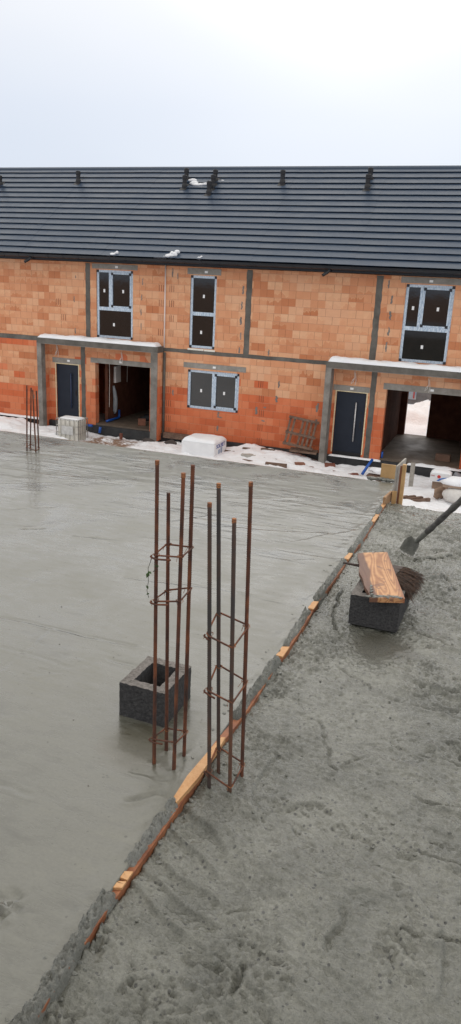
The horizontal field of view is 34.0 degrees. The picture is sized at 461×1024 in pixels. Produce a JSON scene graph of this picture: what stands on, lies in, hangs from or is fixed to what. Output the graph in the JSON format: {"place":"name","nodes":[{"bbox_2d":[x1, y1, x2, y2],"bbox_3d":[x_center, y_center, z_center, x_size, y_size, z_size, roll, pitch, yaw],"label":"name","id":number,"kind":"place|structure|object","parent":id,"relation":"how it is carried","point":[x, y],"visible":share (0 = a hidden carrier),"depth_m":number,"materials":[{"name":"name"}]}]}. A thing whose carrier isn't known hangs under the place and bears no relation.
{"place":"outdoors","nodes":[
{"label":"outdoors","id":0,"kind":"place"},
{"bbox_2d":[138,418,145,425],"bbox_3d":[-3.355,-3.404,28.559,0.280,0.235,0.230,0,18,-8],"label":"clay block","id":1,"kind":"object","parent":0,"point":[141,421],"depth_m":28.45,"materials":[{"name":"orange brick"}]},
{"bbox_2d":[140,414,148,420],"bbox_3d":[-3.264,-3.691,29.469,0.478,0.255,0.328,9,18,19],"label":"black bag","id":2,"kind":"object","parent":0,"point":[146,416],"visible":0.54,"depth_m":29.39,"materials":[{"name":"black"}]},
{"bbox_2d":[0,400,460,512],"bbox_3d":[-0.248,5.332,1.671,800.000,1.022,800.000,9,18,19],"label":"ground","id":3,"kind":"structure","parent":0,"point":[417,416],"depth_m":25.51,"materials":[{"name":"white snow"}]},
{"bbox_2d":[56,415,87,440],"bbox_3d":[-5.761,-3.015,27.450,0.943,0.831,0.653,9,18,19],"label":"ibc water tank","id":4,"kind":"object","parent":3,"relation":"on","point":[74,430],"visible":0.73,"depth_m":27.19,"materials":[{"name":"plastic"}]},
{"bbox_2d":[60,416,84,420],"bbox_3d":[-5.742,-3.404,27.331,0.820,0.081,0.540,9,18,19],"label":"snow cover","id":5,"kind":"object","parent":4,"relation":"on","point":[72,418],"visible":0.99,"depth_m":27.21,"materials":[{"name":"white snow"}]},
{"bbox_2d":[0,166,216,441],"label":"terraced house","id":6,"kind":"structure","parent":3,"relation":"on","point":[65,232],"depth_m":28.08,"materials":[{"name":"brick"}]},
{"bbox_2d":[0,412,38,418],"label":"snow ledge","id":7,"kind":"object","parent":6,"relation":"on","point":[16,415],"visible":0.69,"depth_m":29.53,"materials":[{"name":"white snow"}]},
{"bbox_2d":[55,362,79,417],"bbox_3d":[-6.151,-4.548,28.726,1.040,2.193,0.232,9,18,19],"label":"door","id":8,"kind":"structure","parent":6,"relation":"in","point":[67,390],"depth_m":28.66,"materials":[{"name":"metal"}]},
{"bbox_2d":[38,333,160,346],"bbox_3d":[-4.783,-6.242,27.292,4.880,0.161,0.465,9,18,19],"label":"snow layer","id":9,"kind":"object","parent":6,"relation":"on","point":[100,339],"visible":1,"depth_m":27.11,"materials":[{"name":"white snow"}]},
{"bbox_2d":[109,364,109,406],"bbox_3d":[-4.569,-5.054,28.498,0.039,2.200,0.017,-13,23,-41],"label":"hanging cable","id":10,"kind":"object","parent":6,"relation":"hanging from","point":[109,385],"visible":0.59,"depth_m":28.58,"materials":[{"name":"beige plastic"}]},
{"bbox_2d":[106,410,119,421],"bbox_3d":[-4.528,-3.710,29.140,0.110,0.343,0.995,9,18,19],"label":"blue pipe","id":11,"kind":"object","parent":6,"relation":"on","point":[112,419],"visible":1,"depth_m":29.25,"materials":[{"name":"blue plastic"}]},
{"bbox_2d":[97,269,132,339],"bbox_3d":[-4.122,-7.426,27.043,1.540,2.410,0.101,9,18,19],"label":"window","id":12,"kind":"structure","parent":6,"relation":"in","point":[114,287],"depth_m":27.03,"materials":[{"name":"white plastic"}]},
{"bbox_2d":[113,386,117,413],"bbox_3d":[-4.435,-4.318,29.041,0.180,1.090,0.200,9,18,19],"label":"work coat","id":13,"kind":"object","parent":6,"relation":"hanging from","point":[115,402],"visible":1,"depth_m":29.00,"materials":[{"name":"grey fabric"}]},
{"bbox_2d":[114,366,120,382],"bbox_3d":[-4.345,-5.294,28.996,0.090,0.620,0.400,9,18,19],"label":"fuse box","id":14,"kind":"object","parent":6,"relation":"attached to","point":[117,373],"visible":1,"depth_m":28.91,"materials":[{"name":"white plastic"}]},
{"bbox_2d":[188,178,206,184],"bbox_3d":[-1.171,-12.290,28.164,1.054,0.315,0.345,14,21,32],"label":"snow clump","id":15,"kind":"object","parent":6,"relation":"on","point":[194,181],"visible":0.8,"depth_m":28.16,"materials":[{"name":"white snow"}]},
{"bbox_2d":[141,438,154,441],"bbox_3d":[-2.991,-2.583,27.123,0.605,0.207,0.267,9,18,19],"label":"clod","id":16,"kind":"object","parent":3,"relation":"on","point":[146,440],"visible":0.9,"depth_m":27.01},
{"bbox_2d":[164,440,176,444],"bbox_3d":[-2.114,-2.468,26.880,0.502,0.234,0.219,9,18,19],"label":"clod","id":17,"kind":"object","parent":3,"relation":"on","point":[170,442],"visible":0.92,"depth_m":26.82,"materials":[{"name":"soil"}]},
{"bbox_2d":[163,432,188,439],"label":"timber beam","id":18,"kind":"structure","parent":3,"relation":"on","point":[172,435],"depth_m":27.21,"materials":[{"name":"brown wood"}]},
{"bbox_2d":[0,431,393,1023],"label":"concrete deck","id":19,"kind":"structure","parent":3,"relation":"on","point":[77,529],"depth_m":5.60,"materials":[{"name":"grey concrete"}]},
{"bbox_2d":[25,385,39,452],"bbox_3d":[-2.792,-1.300,10.626,0.182,0.981,0.283,3,17,1],"label":"rebar cage","id":20,"kind":"object","parent":19,"relation":"on","point":[31,401],"visible":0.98,"depth_m":10.61,"materials":[{"name":"metal"}]},
{"bbox_2d":[119,656,190,726],"bbox_3d":[-0.447,1.076,4.527,0.304,0.243,0.363,9,18,19],"label":"hollow block","id":21,"kind":"object","parent":19,"relation":"on","point":[136,693],"depth_m":4.40,"materials":[{"name":"concrete"}]},
{"bbox_2d":[148,460,194,769],"bbox_3d":[-0.297,0.573,3.816,0.183,1.721,0.172,9,18,19],"label":"rebar cage","id":22,"kind":"object","parent":19,"relation":"on","point":[180,556],"visible":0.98,"depth_m":3.78,"materials":[{"name":"metal"}]},
{"bbox_2d":[146,559,157,597],"bbox_3d":[-0.380,0.329,3.689,0.073,0.206,0.013,9,18,19],"label":"vine twig","id":23,"kind":"object","parent":22,"relation":"attached to","point":[147,574],"visible":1,"depth_m":3.69,"materials":[{"name":"brown"}]},
{"bbox_2d":[367,476,394,482],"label":"mortar lumps","id":24,"kind":"object","parent":19,"relation":"on","point":[383,479],"visible":0.73,"depth_m":10.00,"materials":[{"name":"concrete"}]},
{"bbox_2d":[380,463,395,478],"bbox_3d":[2.089,-0.518,10.013,0.190,0.230,0.022,9,18,19],"label":"plywood board","id":25,"kind":"object","parent":19,"relation":"on","point":[388,470],"visible":0.79,"depth_m":9.99,"materials":[{"name":"beige wood"}]},
{"bbox_2d":[181,439,225,456],"bbox_3d":[-0.904,-2.184,25.909,1.219,0.600,1.100,9,18,19],"label":"wrapped block pack","id":26,"kind":"object","parent":3,"relation":"on","point":[200,449],"visible":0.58,"depth_m":25.42,"materials":[{"name":"white plastic"}]},
{"bbox_2d":[182,433,225,444],"bbox_3d":[-0.892,-2.539,25.800,1.190,0.137,1.080,9,18,19],"label":"snow cover","id":27,"kind":"object","parent":26,"relation":"on","point":[206,438],"visible":1,"depth_m":25.51,"materials":[{"name":"white snow"}]},
{"bbox_2d":[241,453,255,457],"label":"grey block","id":28,"kind":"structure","parent":3,"relation":"on","point":[247,455],"depth_m":25.18,"materials":[{"name":"grey concrete"}]},
{"bbox_2d":[42,503,460,1023],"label":"concrete deck","id":29,"kind":"structure","parent":3,"relation":"on","point":[210,934],"depth_m":3.48,"materials":[{"name":"grey concrete"}]},
{"bbox_2d":[0,565,347,1021],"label":"mortar crumbs","id":30,"kind":"object","parent":29,"relation":"on","point":[74,973],"visible":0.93,"depth_m":3.70,"materials":[{"name":"concrete"}]},
{"bbox_2d":[38,503,385,1017],"bbox_3d":[0.358,1.027,5.298,0.067,0.148,8.803,9,18,19],"label":"screed lath","id":31,"kind":"object","parent":29,"relation":"on","point":[189,786],"visible":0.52,"depth_m":3.85,"materials":[{"name":"brown wood"}]},
{"bbox_2d":[7,506,382,1023],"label":"mortar crust","id":32,"kind":"object","parent":31,"relation":"on","point":[54,985],"visible":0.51,"depth_m":3.10,"materials":[{"name":"concrete"}]},
{"bbox_2d":[383,491,391,504],"bbox_3d":[1.874,-0.153,9.016,0.030,0.130,0.330,11,19,24],"label":"edge board","id":33,"kind":"object","parent":31,"relation":"on","point":[387,497],"visible":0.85,"depth_m":8.97,"materials":[{"name":"brown wood"}]},
{"bbox_2d":[203,481,252,792],"bbox_3d":[-0.022,0.685,3.735,0.214,1.702,0.198,9,18,19],"label":"rebar cage","id":34,"kind":"object","parent":29,"relation":"on","point":[218,667],"visible":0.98,"depth_m":3.71,"materials":[{"name":"metal"}]},
{"bbox_2d":[134,545,459,1019],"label":"gravel grains","id":35,"kind":"object","parent":29,"relation":"on","point":[263,951],"visible":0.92,"depth_m":3.50,"materials":[{"name":"gravel"}]},
{"bbox_2d":[348,579,410,632],"bbox_3d":[1.208,0.682,6.038,0.379,0.248,0.664,9,18,19],"label":"hollow block","id":36,"kind":"object","parent":29,"relation":"on","point":[364,611],"depth_m":5.75,"materials":[{"name":"concrete"}]},
{"bbox_2d":[357,552,404,602],"bbox_3d":[1.168,0.505,6.028,0.296,0.086,0.885,3,17,1],"label":"wooden board","id":37,"kind":"object","parent":36,"relation":"on","point":[378,578],"visible":1,"depth_m":5.93,"materials":[{"name":"wood"}]},
{"bbox_2d":[343,562,427,606],"bbox_3d":[1.352,0.531,6.206,0.777,0.155,0.439,23,27,48],"label":"broom","id":38,"kind":"object","parent":36,"relation":"on","point":[409,580],"visible":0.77,"depth_m":6.05,"materials":[{"name":"brown"}]},
{"bbox_2d":[391,458,406,504],"bbox_3d":[2.061,-0.365,9.152,0.126,0.530,0.310,9,18,19],"label":"formwork panel","id":39,"kind":"object","parent":29,"relation":"on","point":[399,484],"visible":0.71,"depth_m":9.05,"materials":[{"name":"wood"}]},
{"bbox_2d":[399,497,460,555],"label":"shovel","id":40,"kind":"object","parent":29,"relation":"on","point":[410,545],"visible":1,"depth_m":7.15,"materials":[{"name":"metal"}]},
{"bbox_2d":[414,551,452,559],"bbox_3d":[1.996,0.437,7.387,0.460,0.066,0.122,-5,19,-23],"label":"mortar roll","id":41,"kind":"object","parent":29,"relation":"on","point":[438,555],"visible":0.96,"depth_m":7.38,"materials":[{"name":"concrete"}]},
{"bbox_2d":[265,462,286,467],"bbox_3d":[1.471,-1.511,24.374,0.700,0.140,0.120,7,18,13],"label":"plank","id":42,"kind":"object","parent":3,"relation":"on","point":[283,465],"visible":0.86,"depth_m":24.31,"materials":[{"name":"brown wood"}]},
{"bbox_2d":[289,447,318,454],"bbox_3d":[2.477,-2.070,25.529,0.953,0.110,0.284,9,18,19],"label":"plank bundle","id":43,"kind":"object","parent":3,"relation":"on","point":[302,450],"visible":1,"depth_m":25.48,"materials":[{"name":"brown wood"}]},
{"bbox_2d":[282,415,318,450],"bbox_3d":[2.373,-2.662,25.473,1.060,0.970,0.312,15,20,17],"label":"pallet","id":44,"kind":"object","parent":43,"relation":"on","point":[299,435],"visible":1,"depth_m":25.46,"materials":[{"name":"brown wood"}]},
{"bbox_2d":[156,165,460,476],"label":"terraced house","id":45,"kind":"structure","parent":3,"relation":"on","point":[287,288],"depth_m":25.18,"materials":[{"name":"brick"}]},
{"bbox_2d":[153,250,180,258],"bbox_3d":[-2.126,-8.650,25.338,1.018,0.308,0.222,8,18,15],"label":"snow clump","id":46,"kind":"object","parent":45,"relation":"on","point":[175,253],"visible":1,"depth_m":25.26,"materials":[{"name":"white snow"}]},
{"bbox_2d":[189,275,216,349],"bbox_3d":[-0.931,-6.856,25.933,1.030,2.470,0.101,9,18,19],"label":"window","id":47,"kind":"structure","parent":45,"relation":"in","point":[203,288],"depth_m":25.92,"materials":[{"name":"white plastic"}]},
{"bbox_2d":[187,369,238,412],"bbox_3d":[-0.601,-4.268,26.563,2.010,1.410,0.101,9,18,19],"label":"window","id":48,"kind":"structure","parent":45,"relation":"in","point":[208,390],"depth_m":26.56,"materials":[{"name":"white plastic"}]},
{"bbox_2d":[331,390,367,456],"bbox_3d":[3.960,-2.944,25.148,1.070,2.173,0.232,9,18,19],"label":"door","id":49,"kind":"structure","parent":45,"relation":"in","point":[350,412],"depth_m":25.11,"materials":[{"name":"metal"}]},
{"bbox_2d":[328,454,380,461],"bbox_3d":[4.135,-1.822,25.201,1.770,0.055,0.195,9,18,19],"label":"snow ledge","id":50,"kind":"object","parent":45,"relation":"on","point":[359,458],"visible":0.96,"depth_m":25.14,"materials":[{"name":"white snow"}]},
{"bbox_2d":[329,356,460,371],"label":"snow layer","id":51,"kind":"object","parent":45,"relation":"on","point":[394,364],"visible":1,"depth_m":23.59,"materials":[{"name":"white snow"}]},
{"bbox_2d":[398,284,455,364],"bbox_3d":[6.084,-5.822,23.427,1.530,2.400,0.101,9,18,19],"label":"window","id":52,"kind":"structure","parent":45,"relation":"in","point":[428,309],"depth_m":23.41,"materials":[{"name":"white plastic"}]},
{"bbox_2d":[407,463,460,471],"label":"snow ledge","id":53,"kind":"object","parent":45,"relation":"on","point":[434,466],"visible":0.91,"depth_m":24.26,"materials":[{"name":"white snow"}]},
{"bbox_2d":[324,463,335,466],"bbox_3d":[3.278,-1.511,24.934,0.350,0.160,0.300,4,17,3],"label":"clay shard","id":54,"kind":"object","parent":3,"relation":"on","point":[330,464],"visible":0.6,"depth_m":24.81,"materials":[{"name":"brown brick"}]},
{"bbox_2d":[361,459,372,474],"bbox_3d":[4.367,-1.440,24.096,0.549,0.480,0.098,-14,24,-43],"label":"blue pipe","id":55,"kind":"object","parent":3,"relation":"on","point":[367,466],"visible":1,"depth_m":24.04,"materials":[{"name":"blue plastic"}]},
{"bbox_2d":[366,473,381,481],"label":"wood slab","id":56,"kind":"structure","parent":3,"relation":"on","point":[373,475],"depth_m":23.81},
{"bbox_2d":[369,467,380,473],"bbox_3d":[4.621,-1.328,23.790,0.382,0.207,0.547,-13,23,-41],"label":"snow lump","id":57,"kind":"object","parent":56,"relation":"on","point":[376,470],"visible":0.65,"depth_m":23.66,"materials":[{"name":"white snow"}]},
{"bbox_2d":[408,462,415,486],"bbox_3d":[5.540,-1.131,23.057,0.130,0.770,0.060,9,18,19],"label":"timber stake","id":58,"kind":"object","parent":3,"relation":"on","point":[411,476],"visible":1,"depth_m":23.02,"materials":[{"name":"wood"}]},
{"bbox_2d":[403,495,430,501],"bbox_3d":[5.107,-0.379,21.442,1.053,0.122,0.488,-6,19,-25],"label":"snowy pallet","id":59,"kind":"object","parent":3,"relation":"on","point":[415,498],"visible":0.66,"depth_m":21.39,"materials":[{"name":"brown wood"}]},
{"bbox_2d":[408,392,430,403],"bbox_3d":[9.921,-6.144,36.890,10.390,2.350,0.080,9,18,19],"label":"site fence","id":60,"kind":"object","parent":3,"relation":"on","point":[420,397],"depth_m":37.23,"materials":[{"name":"black metal"}]},
{"bbox_2d":[408,392,416,399],"bbox_3d":[8.846,-5.959,37.311,0.700,0.750,0.035,9,18,19],"label":"banner","id":61,"kind":"object","parent":60,"relation":"attached to","point":[412,395],"visible":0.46,"depth_m":37.31,"materials":[{"name":"white"}]},
{"bbox_2d":[433,486,444,499],"bbox_3d":[6.094,-0.545,22.066,0.377,0.416,0.258,-8,20,-30],"label":"crumpled sack","id":62,"kind":"object","parent":3,"relation":"on","point":[438,491],"visible":0.87,"depth_m":21.98,"materials":[{"name":"brown paper"}]},
{"bbox_2d":[432,481,447,488],"bbox_3d":[6.365,-0.801,22.913,0.460,0.320,0.380,9,18,19],"label":"brown carton","id":63,"kind":"object","parent":3,"relation":"on","point":[436,485],"visible":0.27,"depth_m":22.75,"materials":[{"name":"cardboard"}]},
{"bbox_2d":[430,471,451,481],"bbox_3d":[6.355,-1.070,22.796,0.600,0.258,0.454,9,18,19],"label":"printed carton","id":64,"kind":"object","parent":63,"relation":"on","point":[435,477],"visible":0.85,"depth_m":22.62,"materials":[{"name":"white cardboard"}]},
{"bbox_2d":[431,469,451,474],"bbox_3d":[6.365,-1.233,22.752,0.560,0.074,0.400,9,18,19],"label":"snow cover","id":65,"kind":"object","parent":64,"relation":"on","point":[443,471],"visible":1,"depth_m":22.65,"materials":[{"name":"white snow"}]},
{"bbox_2d":[442,488,460,502],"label":"white sack","id":66,"kind":"object","parent":3,"relation":"on","point":[451,495],"visible":0.82,"depth_m":21.48,"materials":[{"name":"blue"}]},
{"bbox_2d":[443,484,460,488],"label":"board","id":67,"kind":"object","parent":66,"relation":"on","point":[448,486],"visible":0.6,"depth_m":21.49,"materials":[{"name":"brown wood"}]},
{"bbox_2d":[439,476,460,486],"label":"snow heap","id":68,"kind":"object","parent":67,"relation":"on","point":[453,481],"visible":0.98,"depth_m":21.46,"materials":[{"name":"white snow"}]},
{"bbox_2d":[0,0,460,166],"label":"sky","id":69,"kind":"structure","parent":0,"point":[84,83],"materials":[{"name":"white"}]},
{"bbox_2d":[435,453,450,461],"bbox_3d":[7.046,-1.806,25.024,0.480,0.225,0.220,10,19,22],"label":"clay block","id":70,"kind":"object","parent":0,"point":[442,457],"depth_m":24.94,"materials":[{"name":"brown brick"}]}
]}

